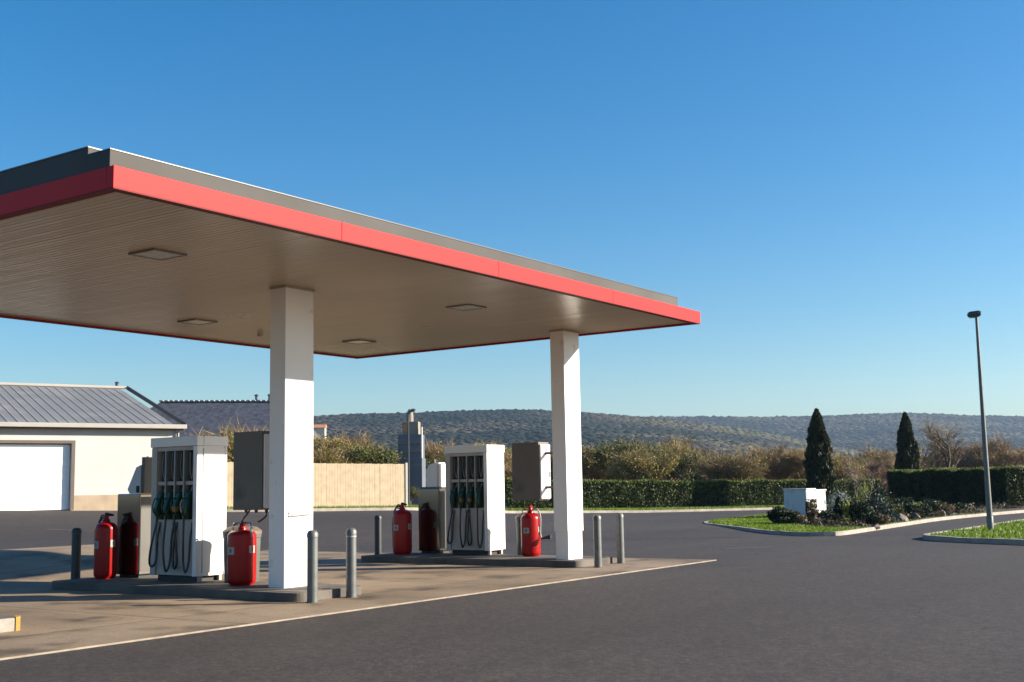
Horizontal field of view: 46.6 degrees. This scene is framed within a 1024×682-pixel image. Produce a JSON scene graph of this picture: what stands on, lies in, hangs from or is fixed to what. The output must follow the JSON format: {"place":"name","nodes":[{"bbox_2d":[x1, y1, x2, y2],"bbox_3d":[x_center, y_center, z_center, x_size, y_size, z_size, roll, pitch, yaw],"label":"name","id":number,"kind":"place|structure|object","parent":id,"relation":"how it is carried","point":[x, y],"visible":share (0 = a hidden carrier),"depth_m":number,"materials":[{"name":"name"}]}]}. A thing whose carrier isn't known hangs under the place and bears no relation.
{"place":"outdoors","nodes":[
{"label":"outdoors","id":0,"kind":"place"},
{"bbox_2d":[0,615,20,632],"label":"curb","id":1,"kind":"structure","parent":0,"point":[8,623],"depth_m":14.58,"materials":[{"name":"white paint"}]},
{"bbox_2d":[150,394,321,439],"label":"house","id":2,"kind":"structure","parent":0,"point":[205,416],"depth_m":94.47,"materials":[{"name":"tile"}]},
{"bbox_2d":[0,508,1023,681],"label":"asphalt","id":3,"kind":"structure","parent":0,"point":[908,603],"depth_m":14.42,"materials":[{"name":"grey asphalt"}]},
{"bbox_2d":[0,382,186,510],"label":"garage","id":4,"kind":"structure","parent":3,"relation":"on","point":[72,447],"depth_m":51.91,"materials":[{"name":"white paint"}]},
{"bbox_2d":[0,444,69,510],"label":"roller door","id":5,"kind":"structure","parent":4,"relation":"in","point":[30,466],"depth_m":50.55,"materials":[{"name":"white metal"}]},
{"bbox_2d":[0,544,708,657],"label":"concrete forecourt","id":6,"kind":"structure","parent":3,"relation":"on","point":[51,619],"depth_m":18.82,"materials":[{"name":"beige concrete"}]},
{"bbox_2d":[71,528,81,578],"bbox_3d":[-8.079,4.003,22.031,0.230,1.070,0.230,-6,-9,34],"label":"bollard","id":7,"kind":"object","parent":6,"relation":"on","point":[76,533],"visible":0.75,"depth_m":21.98,"materials":[{"name":"metal"}]},
{"bbox_2d":[52,575,360,601],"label":"pump island","id":8,"kind":"structure","parent":6,"relation":"on","point":[261,590],"depth_m":19.23,"materials":[{"name":"concrete"}]},
{"bbox_2d":[93,512,117,578],"bbox_3d":[-7.386,3.716,21.602,0.406,1.189,0.406,0,-7,-10],"label":"fire extinguisher","id":9,"kind":"object","parent":8,"relation":"on","point":[105,546],"visible":1,"depth_m":21.44,"materials":[{"name":"red metal"}]},
{"bbox_2d":[117,456,155,577],"bbox_3d":[-6.861,3.233,21.888,0.690,2.200,0.461,-6,-9,34],"label":"payment terminal","id":10,"kind":"object","parent":8,"relation":"on","point":[133,524],"visible":0.77,"depth_m":21.66,"materials":[{"name":"silver metal"}]},
{"bbox_2d":[148,436,227,581],"bbox_3d":[-5.741,2.938,20.856,1.235,2.493,0.858,-6,-9,34],"label":"fuel pump","id":11,"kind":"object","parent":8,"relation":"on","point":[188,498],"visible":1,"depth_m":20.61,"materials":[{"name":"metal"}]},
{"bbox_2d":[222,521,261,582],"bbox_3d":[-4.580,3.574,20.168,0.657,1.020,0.657,-6,-9,34],"label":"litter bin","id":12,"kind":"object","parent":8,"relation":"on","point":[256,530],"visible":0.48,"depth_m":20.03,"materials":[{"name":"metal"}]},
{"bbox_2d":[227,510,256,585],"bbox_3d":[-4.436,3.382,19.520,0.484,1.237,0.478,-6,-9,34],"label":"fire extinguisher","id":13,"kind":"object","parent":8,"relation":"on","point":[241,553],"visible":1,"depth_m":19.32,"materials":[{"name":"red metal"}]},
{"bbox_2d":[0,146,699,587],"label":"fuel canopy","id":14,"kind":"object","parent":8,"relation":"on","point":[108,238],"visible":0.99,"depth_m":19.02,"materials":[{"name":"white metal"}]},
{"bbox_2d":[233,431,269,522],"bbox_3d":[-4.061,2.234,19.548,1.060,1.492,0.420,-6,-9,34],"label":"service cabinet","id":15,"kind":"object","parent":14,"relation":"attached to","point":[251,473],"visible":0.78,"depth_m":19.45,"materials":[{"name":"grey metal"}]},
{"bbox_2d":[512,442,552,507],"bbox_3d":[0.575,3.002,26.429,1.100,1.492,0.420,-6,-9,34],"label":"service cabinet","id":16,"kind":"object","parent":14,"relation":"attached to","point":[531,478],"visible":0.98,"depth_m":26.34,"materials":[{"name":"grey metal"}]},
{"bbox_2d":[305,530,319,602],"bbox_3d":[-2.969,3.364,17.690,0.218,1.090,0.218,-6,-9,34],"label":"bollard","id":17,"kind":"object","parent":6,"relation":"on","point":[312,566],"visible":0.88,"depth_m":17.63,"materials":[{"name":"metal"}]},
{"bbox_2d":[344,528,357,597],"bbox_3d":[-2.494,3.448,18.439,0.218,1.090,0.218,-6,-9,34],"label":"bollard","id":18,"kind":"object","parent":6,"relation":"on","point":[351,533],"visible":0.88,"depth_m":18.38,"materials":[{"name":"metal"}]},
{"bbox_2d":[374,515,381,553],"bbox_3d":[-3.234,4.741,28.706,0.230,1.070,0.230,-6,-9,34],"label":"bollard","id":19,"kind":"object","parent":6,"relation":"on","point":[378,531],"visible":0.74,"depth_m":28.65,"materials":[{"name":"metal"}]},
{"bbox_2d":[361,552,612,567],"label":"pump island","id":20,"kind":"structure","parent":6,"relation":"on","point":[493,559],"depth_m":25.82,"materials":[{"name":"concrete"}]},
{"bbox_2d":[392,502,411,554],"bbox_3d":[-2.578,4.404,27.941,0.448,1.209,0.448,0,-7,-10],"label":"fire extinguisher","id":21,"kind":"object","parent":20,"relation":"on","point":[401,530],"visible":1,"depth_m":27.75,"materials":[{"name":"red metal"}]},
{"bbox_2d":[418,459,448,552],"bbox_3d":[-1.831,3.933,28.365,0.646,2.220,0.500,-6,-9,34],"label":"payment terminal","id":22,"kind":"object","parent":20,"relation":"on","point":[432,515],"visible":0.74,"depth_m":28.14,"materials":[{"name":"silver metal"}]},
{"bbox_2d":[444,445,504,554],"bbox_3d":[-0.905,3.672,27.502,1.235,2.493,0.858,-6,-9,34],"label":"fuel pump","id":23,"kind":"object","parent":20,"relation":"on","point":[475,509],"visible":1,"depth_m":27.28,"materials":[{"name":"metal"}]},
{"bbox_2d":[521,505,551,556],"bbox_3d":[0.536,4.171,26.147,0.680,1.119,0.433,-1,-7,3],"label":"fire extinguisher","id":24,"kind":"object","parent":20,"relation":"on","point":[531,537],"visible":1,"depth_m":25.98,"materials":[{"name":"red metal"}]},
{"bbox_2d":[593,514,602,567],"bbox_3d":[1.745,4.091,24.250,0.218,1.090,0.218,-6,-9,34],"label":"bollard","id":25,"kind":"object","parent":6,"relation":"on","point":[597,541],"visible":0.87,"depth_m":24.19,"materials":[{"name":"metal"}]},
{"bbox_2d":[616,513,624,563],"bbox_3d":[2.316,4.226,25.429,0.218,1.090,0.218,-6,-9,34],"label":"bollard","id":26,"kind":"object","parent":6,"relation":"on","point":[620,537],"visible":0.88,"depth_m":25.37,"materials":[{"name":"metal"}]},
{"bbox_2d":[0,560,715,659],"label":"forecourt edge","id":27,"kind":"object","parent":3,"relation":"on","point":[56,651],"visible":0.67,"depth_m":15.52,"materials":[{"name":"concrete"}]},
{"bbox_2d":[704,510,1023,535],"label":"garden kerb","id":28,"kind":"structure","parent":3,"relation":"on","point":[862,530],"depth_m":41.61,"materials":[{"name":"concrete"}]},
{"bbox_2d":[923,519,1023,544],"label":"roadside kerb","id":29,"kind":"structure","parent":3,"relation":"on","point":[926,536],"depth_m":31.41,"materials":[{"name":"concrete"}]},
{"bbox_2d":[0,0,1023,416],"label":"sky","id":30,"kind":"structure","parent":0,"point":[833,187],"materials":[{"name":"blue"}]},
{"bbox_2d":[515,509,527,554],"bbox_3d":[0.342,4.292,26.694,0.530,1.020,0.530,-6,-9,34],"label":"bollard","id":31,"kind":"object","parent":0,"point":[518,524],"visible":0.34,"depth_m":26.55,"materials":[{"name":"metal"}]},
{"bbox_2d":[226,504,833,510],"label":"verge grass","id":32,"kind":"structure","parent":0,"point":[548,508],"depth_m":68.29,"materials":[{"name":"green plant"}]},
{"bbox_2d":[407,408,415,504],"bbox_3d":[-5.365,6.357,63.713,0.464,5.476,0.203,-1,-7,2],"label":"lamp post","id":33,"kind":"object","parent":32,"relation":"on","point":[410,411],"visible":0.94,"depth_m":63.65,"materials":[{"name":"metal"}]},
{"bbox_2d":[435,477,882,507],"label":"long hedge","id":34,"kind":"object","parent":32,"relation":"on","point":[602,493],"visible":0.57,"depth_m":77.41,"materials":[{"name":"green plant"}]},
{"bbox_2d":[802,408,835,502],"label":"cypress tree","id":35,"kind":"object","parent":32,"relation":"on","point":[819,469],"visible":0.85,"depth_m":78.11,"materials":[{"name":"green plant"}]},
{"bbox_2d":[875,450,1017,456],"bbox_3d":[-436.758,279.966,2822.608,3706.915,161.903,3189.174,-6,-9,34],"label":"hills","id":36,"kind":"structure","parent":0,"point":[920,452],"depth_m":1901.83,"materials":[{"name":"green plant"}]},
{"bbox_2d":[637,412,1023,451],"bbox_3d":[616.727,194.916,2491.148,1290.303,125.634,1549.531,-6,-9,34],"label":"hillside forest","id":37,"kind":"object","parent":36,"relation":"on","point":[876,431],"visible":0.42,"depth_m":2480.83,"materials":[{"name":"green plant"}]},
{"bbox_2d":[929,519,1023,538],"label":"roadside lawn","id":38,"kind":"structure","parent":0,"point":[989,533],"depth_m":34.28,"materials":[{"name":"green plant"}]},
{"bbox_2d":[967,310,993,529],"bbox_3d":[14.625,2.492,37.067,0.375,6.927,0.260,-2,-7,7],"label":"street lamp","id":39,"kind":"object","parent":38,"relation":"on","point":[989,513],"visible":0.93,"depth_m":36.96,"materials":[{"name":"metal"}]},
{"bbox_3d":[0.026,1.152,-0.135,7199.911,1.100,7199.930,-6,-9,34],"label":"ground","id":40,"kind":"structure","parent":0,"visible":0},
{"bbox_2d":[196,418,233,461],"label":"tree","id":41,"kind":"object","parent":40,"relation":"on","point":[230,455],"visible":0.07,"depth_m":68.93,"materials":[{"name":"brown plant"}]},
{"bbox_2d":[218,418,269,438],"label":"tree","id":42,"kind":"object","parent":40,"relation":"on","point":[236,429],"visible":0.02,"depth_m":76.43,"materials":[{"name":"brown plant"}]},
{"bbox_2d":[226,462,407,506],"bbox_3d":[-9.951,7.051,56.632,11.157,2.714,0.180,4,-8,-33],"label":"timber fence","id":43,"kind":"object","parent":40,"relation":"on","point":[344,484],"visible":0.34,"depth_m":58.11,"materials":[{"name":"brown wood"}]},
{"bbox_2d":[313,431,358,463],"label":"tree","id":44,"kind":"object","parent":40,"relation":"on","point":[334,442],"visible":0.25,"depth_m":82.46,"materials":[{"name":"green plant"}]},
{"bbox_2d":[313,437,373,463],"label":"tree","id":45,"kind":"object","parent":40,"relation":"on","point":[328,456],"visible":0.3,"depth_m":78.84,"materials":[{"name":"brown plant"}]},
{"bbox_2d":[336,427,395,463],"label":"tree","id":46,"kind":"object","parent":40,"relation":"on","point":[352,440],"visible":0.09,"depth_m":90.74,"materials":[{"name":"brown plant"}]},
{"bbox_2d":[335,441,404,463],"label":"tree","id":47,"kind":"object","parent":40,"relation":"on","point":[378,456],"visible":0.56,"depth_m":80.85,"materials":[{"name":"green plant"}]},
{"bbox_2d":[396,409,425,503],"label":"stepped tower","id":48,"kind":"structure","parent":40,"relation":"on","point":[417,462],"depth_m":82.93,"materials":[{"name":"concrete"}]},
{"bbox_2d":[410,486,417,503],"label":"tree","id":49,"kind":"object","parent":40,"relation":"on","point":[413,493],"visible":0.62,"depth_m":73.03,"materials":[{"name":"green plant"}]},
{"bbox_2d":[420,433,444,468],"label":"tree","id":50,"kind":"object","parent":40,"relation":"on","point":[432,449],"visible":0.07,"depth_m":98.97,"materials":[{"name":"green plant"}]},
{"bbox_2d":[425,432,463,461],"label":"tree","id":51,"kind":"object","parent":40,"relation":"on","point":[439,450],"visible":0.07,"depth_m":98.21,"materials":[{"name":"green plant"}]},
{"bbox_2d":[492,435,511,478],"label":"tree","id":52,"kind":"object","parent":40,"relation":"on","point":[508,465],"visible":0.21,"depth_m":106.32,"materials":[{"name":"brown plant"}]},
{"bbox_2d":[226,506,833,512],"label":"verge kerb","id":53,"kind":"structure","parent":40,"relation":"on","point":[584,511],"depth_m":64.69,"materials":[{"name":"concrete"}]},
{"bbox_2d":[550,444,615,478],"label":"tree","id":54,"kind":"object","parent":40,"relation":"on","point":[588,463],"visible":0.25,"depth_m":113.83,"materials":[{"name":"green plant"}]},
{"bbox_2d":[582,450,628,480],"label":"tree","id":55,"kind":"object","parent":40,"relation":"on","point":[596,476],"visible":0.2,"depth_m":115.46,"materials":[{"name":"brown plant"}]},
{"bbox_2d":[582,436,658,479],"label":"tree","id":56,"kind":"object","parent":40,"relation":"on","point":[608,449],"visible":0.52,"depth_m":113.90,"materials":[{"name":"green plant"}]},
{"bbox_2d":[602,436,686,485],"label":"tree","id":57,"kind":"object","parent":40,"relation":"on","point":[633,466],"visible":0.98,"depth_m":106.84,"materials":[{"name":"green plant"}]},
{"bbox_2d":[638,437,666,484],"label":"tree","id":58,"kind":"object","parent":40,"relation":"on","point":[659,450],"visible":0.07,"depth_m":117.26,"materials":[{"name":"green plant"}]},
{"bbox_2d":[654,429,701,480],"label":"tree","id":59,"kind":"object","parent":40,"relation":"on","point":[668,477],"visible":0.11,"depth_m":125.20,"materials":[{"name":"brown plant"}]},
{"bbox_2d":[656,448,708,479],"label":"tree","id":60,"kind":"object","parent":40,"relation":"on","point":[683,464],"visible":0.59,"depth_m":116.62,"materials":[{"name":"green plant"}]},
{"bbox_2d":[671,442,712,480],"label":"tree","id":61,"kind":"object","parent":40,"relation":"on","point":[698,450],"visible":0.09,"depth_m":124.04,"materials":[{"name":"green plant"}]},
{"bbox_2d":[396,447,1018,491],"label":"scrub wood","id":62,"kind":"object","parent":40,"relation":"on","point":[885,483],"depth_m":141.48,"materials":[{"name":"brown plant"}]},
{"bbox_2d":[690,446,755,480],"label":"tree","id":63,"kind":"object","parent":40,"relation":"on","point":[708,469],"visible":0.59,"depth_m":103.19,"materials":[{"name":"brown plant"}]},
{"bbox_2d":[713,439,776,479],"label":"tree","id":64,"kind":"object","parent":40,"relation":"on","point":[744,467],"visible":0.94,"depth_m":100.29,"materials":[{"name":"brown plant"}]},
{"bbox_2d":[760,440,805,479],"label":"tree","id":65,"kind":"object","parent":40,"relation":"on","point":[792,462],"visible":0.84,"depth_m":104.47,"materials":[{"name":"brown plant"}]},
{"bbox_2d":[761,448,848,480],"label":"tree","id":66,"kind":"object","parent":40,"relation":"on","point":[835,463],"visible":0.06,"depth_m":105.76,"materials":[{"name":"brown plant"}]},
{"bbox_2d":[831,453,871,479],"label":"tree","id":67,"kind":"object","parent":40,"relation":"on","point":[836,470],"visible":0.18,"depth_m":109.50,"materials":[{"name":"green plant"}]},
{"bbox_2d":[846,454,888,470],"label":"tree","id":68,"kind":"object","parent":40,"relation":"on","point":[867,460],"visible":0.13,"depth_m":132.20,"materials":[{"name":"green plant"}]},
{"bbox_2d":[863,455,891,488],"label":"tree","id":69,"kind":"object","parent":40,"relation":"on","point":[873,466],"visible":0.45,"depth_m":125.40,"materials":[{"name":"brown plant"}]},
{"bbox_2d":[858,441,929,469],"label":"tree","id":70,"kind":"object","parent":40,"relation":"on","point":[881,454],"visible":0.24,"depth_m":134.62,"materials":[{"name":"brown plant"}]},
{"bbox_2d":[894,411,919,469],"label":"cypress tree","id":71,"kind":"object","parent":40,"relation":"on","point":[907,456],"visible":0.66,"depth_m":89.21,"materials":[{"name":"green plant"}]},
{"bbox_2d":[884,457,944,468],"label":"tree","id":72,"kind":"object","parent":40,"relation":"on","point":[892,462],"visible":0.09,"depth_m":123.55,"materials":[{"name":"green plant"}]},
{"bbox_2d":[915,416,980,467],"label":"bare tree","id":73,"kind":"object","parent":40,"relation":"on","point":[937,440],"visible":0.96,"depth_m":100.23,"materials":[{"name":"brown plant"}]},
{"bbox_2d":[957,442,1019,467],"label":"tree","id":74,"kind":"object","parent":40,"relation":"on","point":[966,458],"visible":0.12,"depth_m":122.88,"materials":[{"name":"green plant"}]},
{"bbox_2d":[961,427,1023,467],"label":"bare tree","id":75,"kind":"object","parent":40,"relation":"on","point":[1000,449],"visible":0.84,"depth_m":103.60,"materials":[{"name":"brown plant"}]},
{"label":"garden lawn","id":76,"kind":"structure","parent":0,"visible":0},
{"bbox_2d":[766,506,788,522],"bbox_3d":[10.111,6.620,45.025,1.006,0.781,0.949,-6,-9,34],"label":"shrub","id":77,"kind":"object","parent":76,"relation":"on","point":[775,514],"visible":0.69,"depth_m":44.88,"materials":[{"name":"green plant"}]},
{"bbox_2d":[775,516,792,523],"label":"shrub","id":78,"kind":"object","parent":76,"relation":"on","point":[785,520],"visible":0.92,"depth_m":43.66,"materials":[{"name":"green plant"}]},
{"bbox_2d":[708,510,1002,531],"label":"garden grass","id":79,"kind":"structure","parent":76,"relation":"on","point":[760,521],"depth_m":42.84,"materials":[{"name":"green plant"}]},
{"bbox_2d":[795,506,1023,527],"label":"planting bed soil","id":80,"kind":"structure","parent":76,"relation":"on","point":[1005,509],"depth_m":54.18,"materials":[{"name":"brown soil"}]},
{"bbox_2d":[783,509,799,523],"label":"shrub","id":81,"kind":"object","parent":80,"relation":"on","point":[790,513],"visible":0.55,"depth_m":44.40,"materials":[{"name":"green plant"}]},
{"bbox_2d":[782,488,815,514],"bbox_3d":[12.867,7.298,53.152,1.200,1.400,0.880,-7,-10,42],"label":"utility cabinet","id":82,"kind":"object","parent":80,"relation":"on","point":[795,499],"visible":0.59,"depth_m":52.83,"materials":[{"name":"metal"}]},
{"bbox_2d":[793,514,807,523],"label":"shrub","id":83,"kind":"object","parent":80,"relation":"on","point":[799,519],"visible":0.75,"depth_m":43.62,"materials":[{"name":"brown plant"}]},
{"bbox_2d":[804,499,818,520],"bbox_3d":[11.145,6.360,44.106,0.531,1.030,0.557,-2,-7,5],"label":"shrub","id":84,"kind":"object","parent":80,"relation":"on","point":[811,511],"visible":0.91,"depth_m":44.05,"materials":[{"name":"brown plant"}]},
{"bbox_2d":[814,489,825,511],"bbox_3d":[13.684,7.445,54.220,0.980,1.340,1.030,-7,-10,42],"label":"utility cabinet","id":85,"kind":"object","parent":80,"relation":"on","point":[820,495],"visible":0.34,"depth_m":53.91,"materials":[{"name":"metal"}]},
{"bbox_2d":[822,513,840,521],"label":"shrub","id":86,"kind":"object","parent":80,"relation":"on","point":[834,516],"visible":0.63,"depth_m":43.98,"materials":[{"name":"green plant"}]},
{"bbox_2d":[826,490,850,510],"bbox_3d":[16.353,8.049,59.435,1.502,1.258,1.291,-6,-9,34],"label":"shrub","id":87,"kind":"object","parent":80,"relation":"on","point":[833,497],"visible":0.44,"depth_m":59.34,"materials":[{"name":"green plant"}]},
{"bbox_2d":[833,496,844,519],"bbox_3d":[12.800,6.595,46.520,0.570,1.097,0.570,-6,-9,34],"label":"shrub","id":88,"kind":"object","parent":80,"relation":"on","point":[838,506],"visible":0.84,"depth_m":46.43,"materials":[{"name":"green plant"}]},
{"bbox_2d":[841,499,854,518],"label":"shrub","id":89,"kind":"object","parent":80,"relation":"on","point":[845,508],"visible":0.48,"depth_m":45.95,"materials":[{"name":"green plant"}]},
{"bbox_2d":[830,444,870,495],"bbox_3d":[16.058,6.677,57.074,2.098,3.650,1.782,-6,-9,36],"label":"young tree","id":90,"kind":"object","parent":80,"relation":"on","point":[857,474],"visible":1,"depth_m":57.07,"materials":[{"name":"brown plant"}]},
{"bbox_2d":[834,455,883,503],"bbox_3d":[17.394,7.301,60.191,2.949,3.158,1.899,-8,-10,43],"label":"young tree","id":91,"kind":"object","parent":80,"relation":"on","point":[861,478],"visible":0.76,"depth_m":59.84,"materials":[{"name":"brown plant"}]},
{"bbox_2d":[848,499,874,521],"bbox_3d":[12.805,6.275,43.574,1.014,1.013,0.991,0,-7,-6],"label":"shrub","id":92,"kind":"object","parent":80,"relation":"on","point":[856,508],"visible":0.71,"depth_m":43.39,"materials":[{"name":"green plant"}]},
{"bbox_2d":[857,482,871,498],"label":"shrub","id":93,"kind":"object","parent":80,"relation":"on","point":[867,490],"visible":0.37,"depth_m":61.36,"materials":[{"name":"green plant"}]},
{"bbox_2d":[859,512,881,524],"bbox_3d":[12.668,6.305,42.033,0.786,0.583,0.827,-1,-7,0],"label":"shrub","id":94,"kind":"object","parent":80,"relation":"on","point":[871,517],"visible":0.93,"depth_m":41.82,"materials":[{"name":"green plant"}]},
{"bbox_2d":[865,494,895,513],"bbox_3d":[13.911,6.364,45.084,1.139,1.168,1.112,0,-7,-8],"label":"shrub","id":95,"kind":"object","parent":80,"relation":"on","point":[881,507],"visible":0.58,"depth_m":44.87,"materials":[{"name":"green plant"}]},
{"bbox_2d":[867,484,893,502],"bbox_3d":[19.111,8.202,61.992,1.618,1.484,1.542,0,-7,-8],"label":"shrub","id":96,"kind":"object","parent":80,"relation":"on","point":[880,491],"visible":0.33,"depth_m":61.77,"materials":[{"name":"green plant"}]},
{"bbox_2d":[878,514,890,523],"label":"shrub","id":97,"kind":"object","parent":80,"relation":"on","point":[885,519],"visible":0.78,"depth_m":42.18,"materials":[{"name":"brown plant"}]},
{"bbox_2d":[879,509,898,522],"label":"shrub","id":98,"kind":"object","parent":80,"relation":"on","point":[889,512],"visible":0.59,"depth_m":43.58,"materials":[{"name":"green plant"}]},
{"bbox_2d":[765,501,1023,527],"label":"bed ground cover","id":99,"kind":"object","parent":80,"relation":"on","point":[822,522],"visible":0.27,"depth_m":49.79,"materials":[{"name":"green plant"}]},
{"bbox_2d":[889,504,904,514],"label":"shrub","id":100,"kind":"object","parent":80,"relation":"on","point":[899,508],"visible":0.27,"depth_m":47.85,"materials":[{"name":"green plant"}]},
{"bbox_2d":[891,496,914,504],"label":"shrub","id":101,"kind":"object","parent":80,"relation":"on","point":[904,500],"visible":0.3,"depth_m":56.77,"materials":[{"name":"green plant"}]},
{"bbox_2d":[903,502,921,516],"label":"shrub","id":102,"kind":"object","parent":80,"relation":"on","point":[910,508],"visible":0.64,"depth_m":48.33,"materials":[{"name":"green plant"}]},
{"bbox_2d":[916,503,933,516],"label":"shrub","id":103,"kind":"object","parent":80,"relation":"on","point":[925,508],"visible":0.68,"depth_m":49.90,"materials":[{"name":"green plant"}]},
{"bbox_2d":[924,502,942,514],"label":"shrub","id":104,"kind":"object","parent":80,"relation":"on","point":[934,505],"visible":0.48,"depth_m":51.76,"materials":[{"name":"green plant"}]},
{"bbox_2d":[886,465,1023,505],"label":"tall hedge","id":105,"kind":"object","parent":80,"relation":"on","point":[950,485],"visible":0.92,"depth_m":69.33,"materials":[{"name":"green plant"}]},
{"bbox_3d":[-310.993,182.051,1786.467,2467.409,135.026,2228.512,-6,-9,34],"label":"hills","id":106,"kind":"structure","parent":0,"visible":0},
{"bbox_2d":[313,424,326,440],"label":"house","id":107,"kind":"structure","parent":106,"relation":"on","point":[321,428],"depth_m":417.89,"materials":[{"name":"white paint"}]},
{"bbox_2d":[313,409,862,459],"bbox_3d":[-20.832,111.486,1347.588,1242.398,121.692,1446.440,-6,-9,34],"label":"hillside forest","id":108,"kind":"object","parent":106,"relation":"on","point":[508,426],"visible":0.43,"depth_m":1397.74,"materials":[{"name":"green plant"}]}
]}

